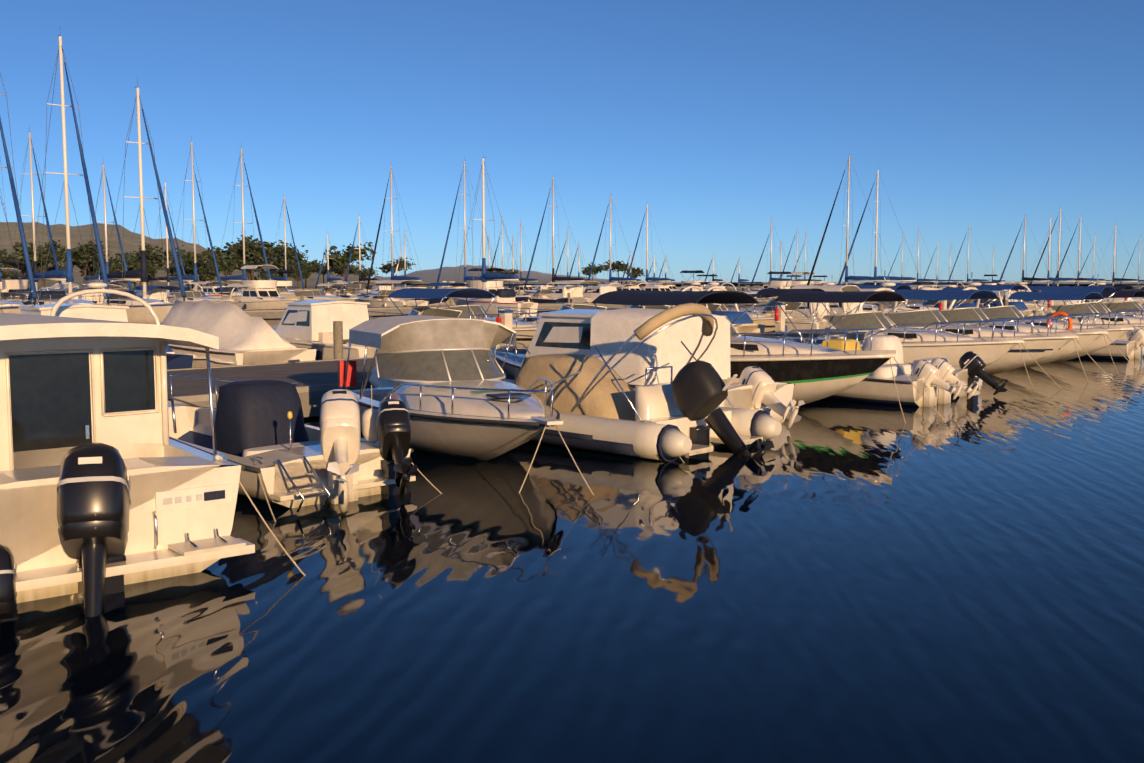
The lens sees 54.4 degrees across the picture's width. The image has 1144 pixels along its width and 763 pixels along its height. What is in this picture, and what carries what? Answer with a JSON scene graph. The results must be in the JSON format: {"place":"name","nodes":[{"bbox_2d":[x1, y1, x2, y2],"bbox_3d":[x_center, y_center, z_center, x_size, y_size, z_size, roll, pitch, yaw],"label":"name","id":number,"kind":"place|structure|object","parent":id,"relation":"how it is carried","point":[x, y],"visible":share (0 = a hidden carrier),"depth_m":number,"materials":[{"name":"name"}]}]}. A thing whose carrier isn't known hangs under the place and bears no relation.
{"place":"outdoors","nodes":[
{"label":"outdoors","id":0,"kind":"place"},
{"bbox_2d":[0,284,1143,762],"bbox_3d":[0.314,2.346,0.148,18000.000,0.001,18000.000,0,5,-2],"label":"water","id":1,"kind":"structure","parent":0,"point":[958,580],"depth_m":7.88,"materials":[{"name":"blue liquid"}]},
{"bbox_2d":[0,261,28,300],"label":"boat","id":2,"kind":"object","parent":1,"relation":"on","point":[11,284],"visible":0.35,"depth_m":65.70,"materials":[{"name":"white plastic"}]},
{"bbox_2d":[0,74,38,313],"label":"sail boat","id":3,"kind":"object","parent":1,"relation":"on","point":[9,306],"visible":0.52,"depth_m":49.60,"materials":[{"name":"blue fabric"}]},
{"bbox_2d":[8,126,61,300],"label":"sail boat","id":4,"kind":"object","parent":1,"relation":"on","point":[34,243],"visible":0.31,"depth_m":84.52,"materials":[{"name":"white metal"}]},
{"bbox_2d":[3,35,111,305],"bbox_3d":[-24.969,-9.558,54.344,10.249,15.079,3.439,5,7,44],"label":"sail boat","id":5,"kind":"object","parent":1,"relation":"on","point":[48,297],"visible":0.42,"depth_m":53.76,"materials":[{"name":"white metal"}]},
{"bbox_2d":[48,283,122,303],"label":"boat","id":6,"kind":"object","parent":1,"relation":"on","point":[63,287],"visible":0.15,"depth_m":68.47,"materials":[{"name":"white plastic"}]},
{"bbox_2d":[18,267,194,369],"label":"motor boat","id":7,"kind":"object","parent":1,"relation":"in","point":[175,360],"visible":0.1,"depth_m":24.07,"materials":[{"name":"white"}]},
{"bbox_2d":[82,164,131,298],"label":"sail boat","id":8,"kind":"object","parent":1,"relation":"on","point":[92,278],"visible":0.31,"depth_m":88.74,"materials":[{"name":"white metal"}]},
{"bbox_2d":[80,78,185,323],"bbox_3d":[-22.385,-8.836,57.159,8.844,13.141,2.976,4,7,40],"label":"sail boat","id":9,"kind":"object","parent":1,"relation":"on","point":[137,312],"visible":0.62,"depth_m":56.39,"materials":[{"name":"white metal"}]},
{"bbox_2d":[0,313,305,621],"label":"fishing boat","id":10,"kind":"object","parent":1,"relation":"on","point":[108,485],"visible":0.83,"depth_m":8.96,"materials":[{"name":"painted fiberglass"},{"name":"glass"},{"name":"rubber"}]},
{"bbox_2d":[132,285,179,302],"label":"boat","id":11,"kind":"object","parent":1,"relation":"on","point":[153,292],"visible":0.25,"depth_m":71.08,"materials":[{"name":"white plastic"}]},
{"bbox_2d":[146,182,187,291],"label":"sail boat","id":12,"kind":"object","parent":1,"relation":"on","point":[161,278],"visible":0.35,"depth_m":127.70,"materials":[{"name":"white"}]},
{"bbox_2d":[167,136,222,301],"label":"sail boat","id":13,"kind":"object","parent":1,"relation":"on","point":[185,278],"visible":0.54,"depth_m":94.43,"materials":[{"name":"white"}]},
{"bbox_2d":[168,291,232,302],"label":"boat","id":14,"kind":"object","parent":1,"relation":"on","point":[194,296],"visible":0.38,"depth_m":74.84,"materials":[{"name":"white plastic"}]},
{"bbox_2d":[190,281,228,294],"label":"boat","id":15,"kind":"object","parent":1,"relation":"on","point":[214,289],"visible":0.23,"depth_m":112.91,"materials":[{"name":"white plastic"}]},
{"bbox_2d":[160,299,316,367],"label":"covered boat","id":16,"kind":"object","parent":1,"relation":"on","point":[244,337],"visible":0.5,"depth_m":25.52,"materials":[{"name":"beige fabric"}]},
{"bbox_2d":[212,148,271,300],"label":"sail boat","id":17,"kind":"object","parent":1,"relation":"on","point":[226,293],"visible":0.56,"depth_m":97.91,"materials":[{"name":"white metal"}]},
{"bbox_2d":[226,265,296,308],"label":"boat","id":18,"kind":"object","parent":1,"relation":"on","point":[259,294],"visible":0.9,"depth_m":78.36,"materials":[{"name":"white plastic"}]},
{"bbox_2d":[264,271,300,299],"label":"boat","id":19,"kind":"object","parent":1,"relation":"on","point":[284,293],"visible":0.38,"depth_m":118.33,"materials":[{"name":"white plastic"}]},
{"bbox_2d":[268,196,303,291],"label":"sail boat","id":20,"kind":"object","parent":1,"relation":"on","point":[282,279],"visible":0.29,"depth_m":139.27,"materials":[{"name":"white metal"}]},
{"bbox_2d":[167,374,441,521],"bbox_3d":[-3.862,0.730,13.271,2.364,1.500,6.092,-5,7,-45],"label":"open boat","id":21,"kind":"object","parent":1,"relation":"on","point":[276,446],"visible":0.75,"depth_m":12.22,"materials":[{"name":"white plastic"}]},
{"bbox_2d":[272,300,375,359],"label":"hardtop boat","id":22,"kind":"object","parent":1,"relation":"on","point":[306,324],"visible":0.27,"depth_m":28.73,"materials":[{"name":"white plastic"}]},
{"bbox_2d":[294,290,358,301],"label":"boat","id":23,"kind":"object","parent":1,"relation":"on","point":[314,295],"visible":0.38,"depth_m":82.18,"materials":[{"name":"white plastic"}]},
{"bbox_2d":[315,233,341,290],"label":"sail boat","id":24,"kind":"object","parent":1,"relation":"on","point":[330,279],"visible":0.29,"depth_m":144.27,"materials":[{"name":"white"}]},
{"bbox_2d":[317,283,349,297],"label":"boat","id":25,"kind":"object","parent":1,"relation":"on","point":[326,291],"visible":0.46,"depth_m":120.62,"materials":[{"name":"white plastic"}]},
{"bbox_2d":[330,281,366,297],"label":"boat","id":26,"kind":"object","parent":1,"relation":"on","point":[347,291],"visible":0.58,"depth_m":123.30,"materials":[{"name":"white plastic"}]},
{"bbox_2d":[344,216,378,294],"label":"sail boat","id":27,"kind":"object","parent":1,"relation":"on","point":[357,291],"visible":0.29,"depth_m":147.88,"materials":[{"name":"white metal"}]},
{"bbox_2d":[349,290,429,306],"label":"boat","id":28,"kind":"object","parent":1,"relation":"on","point":[380,299],"visible":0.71,"depth_m":85.48,"materials":[{"name":"white plastic"}]},
{"bbox_2d":[366,165,424,294],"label":"sail boat","id":29,"kind":"object","parent":1,"relation":"on","point":[393,277],"visible":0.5,"depth_m":110.40,"materials":[{"name":"white metal"}]},
{"bbox_2d":[375,280,453,305],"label":"boat","id":30,"kind":"object","parent":1,"relation":"on","point":[434,301],"visible":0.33,"depth_m":89.32,"materials":[{"name":"white"}]},
{"bbox_2d":[368,288,498,348],"bbox_3d":[-5.107,-1.442,32.558,7.529,2.596,2.603,5,7,42],"label":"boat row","id":31,"kind":"object","parent":1,"relation":"in","point":[422,293],"visible":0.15,"depth_m":31.21,"materials":[{"name":"blue fabric"}]},
{"bbox_2d":[426,277,467,304],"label":"boat","id":32,"kind":"object","parent":1,"relation":"on","point":[447,302],"visible":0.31,"depth_m":92.65,"materials":[{"name":"white plastic"}]},
{"bbox_2d":[338,315,593,494],"bbox_3d":[-1.301,0.259,14.908,2.265,2.146,6.797,-2,6,-26],"label":"cuddy boat","id":33,"kind":"object","parent":1,"relation":"on","point":[455,393],"visible":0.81,"depth_m":15.11,"materials":[{"name":"white plastic"}]},
{"bbox_2d":[435,161,496,288],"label":"sail boat","id":34,"kind":"object","parent":1,"relation":"on","point":[473,278],"visible":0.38,"depth_m":117.67,"materials":[{"name":"white metal"}]},
{"bbox_2d":[439,305,542,347],"bbox_3d":[-2.280,-1.327,34.310,8.316,2.056,2.745,5,7,42],"label":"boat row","id":35,"kind":"object","parent":1,"relation":"in","point":[520,327],"visible":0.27,"depth_m":33.38,"materials":[{"name":"white plastic"}]},
{"bbox_2d":[452,157,537,318],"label":"sail boat","id":36,"kind":"object","parent":1,"relation":"on","point":[504,298],"visible":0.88,"depth_m":73.46,"materials":[{"name":"white"}]},
{"bbox_2d":[468,268,531,301],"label":"boat","id":37,"kind":"object","parent":1,"relation":"on","point":[491,286],"visible":0.21,"depth_m":95.91,"materials":[{"name":"white"}]},
{"bbox_2d":[490,217,520,288],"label":"sail boat","id":38,"kind":"object","parent":1,"relation":"on","point":[510,287],"visible":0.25,"depth_m":167.37,"materials":[{"name":"white"}]},
{"bbox_2d":[511,220,540,284],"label":"sail boat","id":39,"kind":"object","parent":1,"relation":"on","point":[529,279],"visible":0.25,"depth_m":170.48,"materials":[{"name":"white metal"}]},
{"bbox_2d":[518,289,571,302],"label":"boat","id":40,"kind":"object","parent":1,"relation":"on","point":[538,296],"visible":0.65,"depth_m":97.48,"materials":[{"name":"white"}]},
{"bbox_2d":[492,303,606,324],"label":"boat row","id":41,"kind":"object","parent":1,"relation":"in","point":[531,319],"visible":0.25,"depth_m":37.05,"materials":[{"name":"white plastic"}]},
{"bbox_2d":[524,176,583,293],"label":"sail boat","id":42,"kind":"object","parent":1,"relation":"on","point":[554,278],"visible":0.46,"depth_m":127.70,"materials":[{"name":"white metal"}]},
{"bbox_2d":[522,281,601,302],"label":"boat","id":43,"kind":"object","parent":1,"relation":"on","point":[576,293],"visible":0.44,"depth_m":101.63,"materials":[{"name":"white plastic"}]},
{"bbox_2d":[369,303,781,462],"bbox_3d":[-0.469,-0.073,17.617,8.773,2.414,2.835,5,7,42],"label":"rib boat","id":44,"kind":"object","parent":1,"relation":"on","point":[599,405],"visible":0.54,"depth_m":15.60,"materials":[{"name":"beige plastic"}]},
{"bbox_2d":[242,289,915,318],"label":"pontoon","id":45,"kind":"object","parent":1,"relation":"on","point":[279,313],"visible":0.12,"depth_m":78.93,"materials":[{"name":"beige metal"}]},
{"bbox_2d":[582,286,616,296],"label":"boat","id":46,"kind":"object","parent":1,"relation":"on","point":[600,290],"visible":0.12,"depth_m":105.48,"materials":[{"name":"white"}]},
{"bbox_2d":[586,195,635,286],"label":"sail boat","id":47,"kind":"object","parent":1,"relation":"on","point":[611,278],"visible":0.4,"depth_m":135.27,"materials":[{"name":"white metal"}]},
{"bbox_2d":[602,281,640,289],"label":"boat","id":48,"kind":"object","parent":1,"relation":"on","point":[618,286],"visible":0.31,"depth_m":109.63,"materials":[{"name":"white plastic"}]},
{"bbox_2d":[490,308,804,429],"bbox_3d":[1.063,-0.173,19.655,7.229,2.250,2.464,5,7,42],"label":"pilothouse boat","id":49,"kind":"object","parent":1,"relation":"on","point":[607,333],"visible":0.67,"depth_m":18.52,"materials":[{"name":"white plastic"}]},
{"bbox_2d":[625,204,670,290],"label":"sail boat","id":50,"kind":"object","parent":1,"relation":"on","point":[651,279],"visible":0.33,"depth_m":140.63,"materials":[{"name":"white"}]},
{"bbox_2d":[167,298,1129,416],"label":"pontoon","id":51,"kind":"object","parent":1,"relation":"on","point":[314,381],"visible":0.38,"depth_m":22.17,"materials":[{"name":"silver metal"}]},
{"bbox_2d":[625,282,765,332],"bbox_3d":[3.578,-2.529,42.051,7.415,3.075,2.552,5,7,42],"label":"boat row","id":52,"kind":"object","parent":1,"relation":"on","point":[743,323],"visible":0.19,"depth_m":39.86,"materials":[{"name":"white plastic"}]},
{"bbox_2d":[679,270,716,290],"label":"boat","id":53,"kind":"object","parent":1,"relation":"on","point":[685,284],"visible":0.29,"depth_m":115.17,"materials":[{"name":"white"}]},
{"bbox_2d":[669,274,797,331],"bbox_3d":[6.505,-2.634,43.226,7.310,3.075,2.516,5,7,42],"label":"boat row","id":54,"kind":"object","parent":1,"relation":"in","point":[762,319],"visible":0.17,"depth_m":42.19,"materials":[{"name":"white plastic"}]},
{"bbox_2d":[592,290,944,422],"bbox_3d":[3.614,-0.419,21.101,8.037,2.596,2.881,5,7,42],"label":"motorboat","id":55,"kind":"object","parent":1,"relation":"on","point":[812,372],"visible":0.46,"depth_m":20.08,"materials":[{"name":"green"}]},
{"bbox_2d":[750,219,791,290],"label":"sail boat","id":56,"kind":"object","parent":1,"relation":"on","point":[775,278],"visible":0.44,"depth_m":162.33,"materials":[{"name":"white"}]},
{"bbox_2d":[724,288,832,330],"bbox_3d":[7.478,-2.610,46.115,7.048,2.512,2.414,5,7,42],"label":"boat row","id":57,"kind":"object","parent":1,"relation":"in","point":[801,324],"visible":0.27,"depth_m":44.56,"materials":[{"name":"white plastic"}]},
{"bbox_2d":[767,272,791,298],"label":"boat","id":58,"kind":"object","parent":1,"relation":"on","point":[780,284],"visible":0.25,"depth_m":128.31,"materials":[{"name":"white plastic"}]},
{"bbox_2d":[740,282,860,319],"bbox_3d":[9.264,-3.091,48.338,7.415,3.075,2.548,5,7,42],"label":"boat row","id":59,"kind":"object","parent":1,"relation":"on","point":[821,311],"visible":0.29,"depth_m":46.82,"materials":[{"name":"white plastic"}]},
{"bbox_2d":[769,289,893,324],"bbox_3d":[11.199,-3.028,50.942,8.006,2.489,2.766,5,7,42],"label":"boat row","id":60,"kind":"object","parent":1,"relation":"in","point":[835,307],"depth_m":49.31,"materials":[{"name":"white plastic"}]},
{"bbox_2d":[807,155,907,303],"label":"sail boat","id":61,"kind":"object","parent":1,"relation":"on","point":[857,278],"visible":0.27,"depth_m":111.37,"materials":[{"name":"white metal"}]},
{"bbox_2d":[822,276,925,313],"bbox_3d":[14.220,-3.465,52.538,8.364,3.075,2.757,5,7,42],"label":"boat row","id":62,"kind":"object","parent":1,"relation":"on","point":[875,308],"visible":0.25,"depth_m":51.61,"materials":[{"name":"white plastic"}]},
{"bbox_2d":[838,169,923,286],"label":"sail boat","id":63,"kind":"object","parent":1,"relation":"on","point":[892,278],"visible":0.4,"depth_m":116.01,"materials":[{"name":"white metal"}]},
{"bbox_2d":[776,335,1008,396],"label":"boat","id":64,"kind":"object","parent":1,"relation":"on","point":[969,371],"visible":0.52,"depth_m":23.16,"materials":[{"name":"fiberglass"},{"name":"plastic"},{"name":"steel"}]},
{"bbox_2d":[821,339,980,406],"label":"boat","id":65,"kind":"object","parent":1,"relation":"on","point":[935,380],"visible":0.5,"depth_m":21.32,"materials":[{"name":"white plastic"}]},
{"bbox_2d":[857,285,955,309],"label":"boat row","id":66,"kind":"object","parent":1,"relation":"in","point":[904,306],"visible":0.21,"depth_m":55.07,"materials":[{"name":"white plastic"}]},
{"bbox_2d":[774,290,1061,389],"bbox_3d":[8.186,-0.879,26.529,7.737,2.546,2.880,5,7,42],"label":"cruiser boat","id":67,"kind":"object","parent":1,"relation":"on","point":[918,344],"visible":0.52,"depth_m":26.09,"materials":[{"name":"white plastic"}]},
{"bbox_2d":[911,300,980,308],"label":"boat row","id":68,"kind":"object","parent":1,"relation":"in","point":[931,303],"visible":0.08,"depth_m":56.06,"materials":[{"name":"white plastic"}]},
{"bbox_2d":[813,270,1113,381],"bbox_3d":[10.261,-1.333,28.650,7.937,3.075,2.872,5,7,42],"label":"cruiser boat","id":69,"kind":"object","parent":1,"relation":"on","point":[1038,347],"visible":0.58,"depth_m":27.85,"materials":[{"name":"white plastic"}]},
{"bbox_2d":[971,281,1035,315],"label":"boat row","id":70,"kind":"object","parent":1,"relation":"on","point":[1021,306],"visible":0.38,"depth_m":60.20,"materials":[{"name":"white plastic"}]},
{"bbox_2d":[943,287,1066,308],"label":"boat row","id":71,"kind":"object","parent":1,"relation":"in","point":[1029,305],"visible":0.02,"depth_m":65.11,"materials":[{"name":"white plastic"}]},
{"bbox_2d":[889,289,1140,373],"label":"cruiser boat","id":72,"kind":"object","parent":1,"relation":"on","point":[1086,337],"visible":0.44,"depth_m":30.70,"materials":[{"name":"white plastic"}]},
{"bbox_2d":[993,282,1054,315],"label":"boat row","id":73,"kind":"object","parent":1,"relation":"on","point":[1037,310],"visible":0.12,"depth_m":62.91,"materials":[{"name":"white plastic"}]},
{"bbox_2d":[998,216,1051,284],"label":"sail boat","id":74,"kind":"object","parent":1,"relation":"on","point":[1027,279],"visible":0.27,"depth_m":147.10,"materials":[{"name":"white metal"}]},
{"bbox_2d":[907,287,1143,303],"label":"boat","id":75,"kind":"object","parent":1,"relation":"in","point":[922,288],"visible":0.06,"depth_m":111.58,"materials":[{"name":"plastic"}]},
{"bbox_2d":[919,273,1143,366],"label":"cruiser boat","id":76,"kind":"object","parent":1,"relation":"on","point":[1115,333],"visible":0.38,"depth_m":32.50,"materials":[{"name":"white plastic"}]},
{"bbox_2d":[1028,217,1079,285],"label":"sail boat","id":77,"kind":"object","parent":1,"relation":"on","point":[1060,279],"visible":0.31,"depth_m":153.90,"materials":[{"name":"white metal"}]},
{"bbox_2d":[1029,209,1091,285],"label":"sail boat","id":78,"kind":"object","parent":1,"relation":"on","point":[1077,279],"visible":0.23,"depth_m":156.98,"materials":[{"name":"white metal"}]},
{"bbox_2d":[1008,292,1143,339],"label":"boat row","id":79,"kind":"object","parent":1,"relation":"in","point":[1084,308],"visible":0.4,"depth_m":38.02,"materials":[{"name":"blue fabric"}]},
{"bbox_2d":[1052,217,1108,285],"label":"sail boat","id":80,"kind":"object","parent":1,"relation":"on","point":[1090,279],"visible":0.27,"depth_m":163.39,"materials":[{"name":"white"}]},
{"bbox_2d":[1040,286,1143,322],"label":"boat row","id":81,"kind":"object","parent":1,"relation":"in","point":[1100,307],"visible":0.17,"depth_m":41.02,"materials":[{"name":"fabric"}]},
{"bbox_2d":[1053,279,1143,319],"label":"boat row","id":82,"kind":"object","parent":1,"relation":"on","point":[1112,306],"visible":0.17,"depth_m":42.53,"materials":[{"name":"white plastic"}]},
{"bbox_2d":[1055,318,1143,359],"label":"boat","id":83,"kind":"object","parent":1,"relation":"on","point":[1127,349],"visible":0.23,"depth_m":34.14,"materials":[{"name":"white plastic"}]},
{"bbox_2d":[1090,285,1140,305],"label":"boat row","id":84,"kind":"object","parent":1,"relation":"on","point":[1122,288],"visible":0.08,"depth_m":74.78,"materials":[{"name":"white plastic"}]},
{"bbox_2d":[1097,225,1140,286],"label":"sail boat","id":85,"kind":"object","parent":1,"relation":"on","point":[1121,279],"visible":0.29,"depth_m":175.55,"materials":[{"name":"white metal"}]},
{"bbox_2d":[0,222,1143,289],"bbox_3d":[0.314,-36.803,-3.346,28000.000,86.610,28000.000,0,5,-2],"label":"hills","id":86,"kind":"structure","parent":0,"point":[448,274],"depth_m":1106.37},
{"bbox_2d":[12,240,65,286],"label":"tree","id":87,"kind":"object","parent":86,"relation":"on","point":[45,255],"visible":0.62,"depth_m":166.53,"materials":[{"name":"green plant"}]},
{"bbox_2d":[62,240,109,287],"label":"tree","id":88,"kind":"object","parent":86,"relation":"on","point":[79,258],"visible":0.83,"depth_m":194.59,"materials":[{"name":"green plant"}]},
{"bbox_2d":[93,255,133,288],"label":"tree","id":89,"kind":"object","parent":86,"relation":"on","point":[117,266],"visible":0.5,"depth_m":190.20,"materials":[{"name":"green plant"}]},
{"bbox_2d":[120,251,157,285],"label":"tree","id":90,"kind":"object","parent":86,"relation":"on","point":[137,266],"visible":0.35,"depth_m":198.49,"materials":[{"name":"green plant"}]},
{"bbox_2d":[132,242,172,285],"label":"tree","id":91,"kind":"object","parent":86,"relation":"on","point":[150,254],"visible":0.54,"depth_m":204.56,"materials":[{"name":"green plant"}]},
{"bbox_2d":[171,254,217,284],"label":"tree","id":92,"kind":"object","parent":86,"relation":"on","point":[189,265],"visible":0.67,"depth_m":196.23,"materials":[{"name":"green plant"}]},
{"bbox_2d":[183,246,226,285],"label":"tree","id":93,"kind":"object","parent":86,"relation":"on","point":[217,253],"visible":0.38,"depth_m":214.37,"materials":[{"name":"green plant"}]},
{"bbox_2d":[198,263,224,285],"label":"tree","id":94,"kind":"object","parent":86,"relation":"on","point":[211,275],"visible":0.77,"depth_m":191.69,"materials":[{"name":"green plant"}]},
{"bbox_2d":[222,235,273,279],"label":"tree","id":95,"kind":"object","parent":86,"relation":"on","point":[258,259],"visible":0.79,"depth_m":192.39,"materials":[{"name":"green plant"}]},
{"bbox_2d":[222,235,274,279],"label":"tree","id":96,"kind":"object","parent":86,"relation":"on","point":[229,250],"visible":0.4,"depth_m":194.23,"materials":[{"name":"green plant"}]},
{"bbox_2d":[267,240,307,287],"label":"tree","id":97,"kind":"object","parent":86,"relation":"on","point":[278,251],"visible":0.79,"depth_m":224.58,"materials":[{"name":"green plant"}]},
{"bbox_2d":[268,252,309,287],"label":"tree","id":98,"kind":"object","parent":86,"relation":"on","point":[278,263],"visible":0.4,"depth_m":224.90,"materials":[{"name":"green plant"}]},
{"bbox_2d":[284,259,312,288],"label":"tree","id":99,"kind":"object","parent":86,"relation":"on","point":[303,269],"visible":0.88,"depth_m":199.28,"materials":[{"name":"green plant"}]},
{"bbox_2d":[323,242,375,287],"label":"tree","id":100,"kind":"object","parent":86,"relation":"on","point":[341,262],"visible":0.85,"depth_m":219.49,"materials":[{"name":"green plant"}]},
{"bbox_2d":[379,257,415,286],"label":"tree","id":101,"kind":"object","parent":86,"relation":"on","point":[386,268],"visible":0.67,"depth_m":225.17,"materials":[{"name":"green plant"}]},
{"bbox_2d":[581,262,605,284],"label":"tree","id":102,"kind":"object","parent":86,"relation":"on","point":[596,270],"visible":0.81,"depth_m":355.18,"materials":[{"name":"green plant"}]},
{"bbox_2d":[604,260,628,283],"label":"tree","id":103,"kind":"object","parent":86,"relation":"on","point":[619,266],"visible":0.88,"depth_m":364.13,"materials":[{"name":"green plant"}]},
{"bbox_2d":[0,0,1143,281],"label":"sky","id":104,"kind":"structure","parent":0,"point":[726,119],"materials":[{"name":"blue"}]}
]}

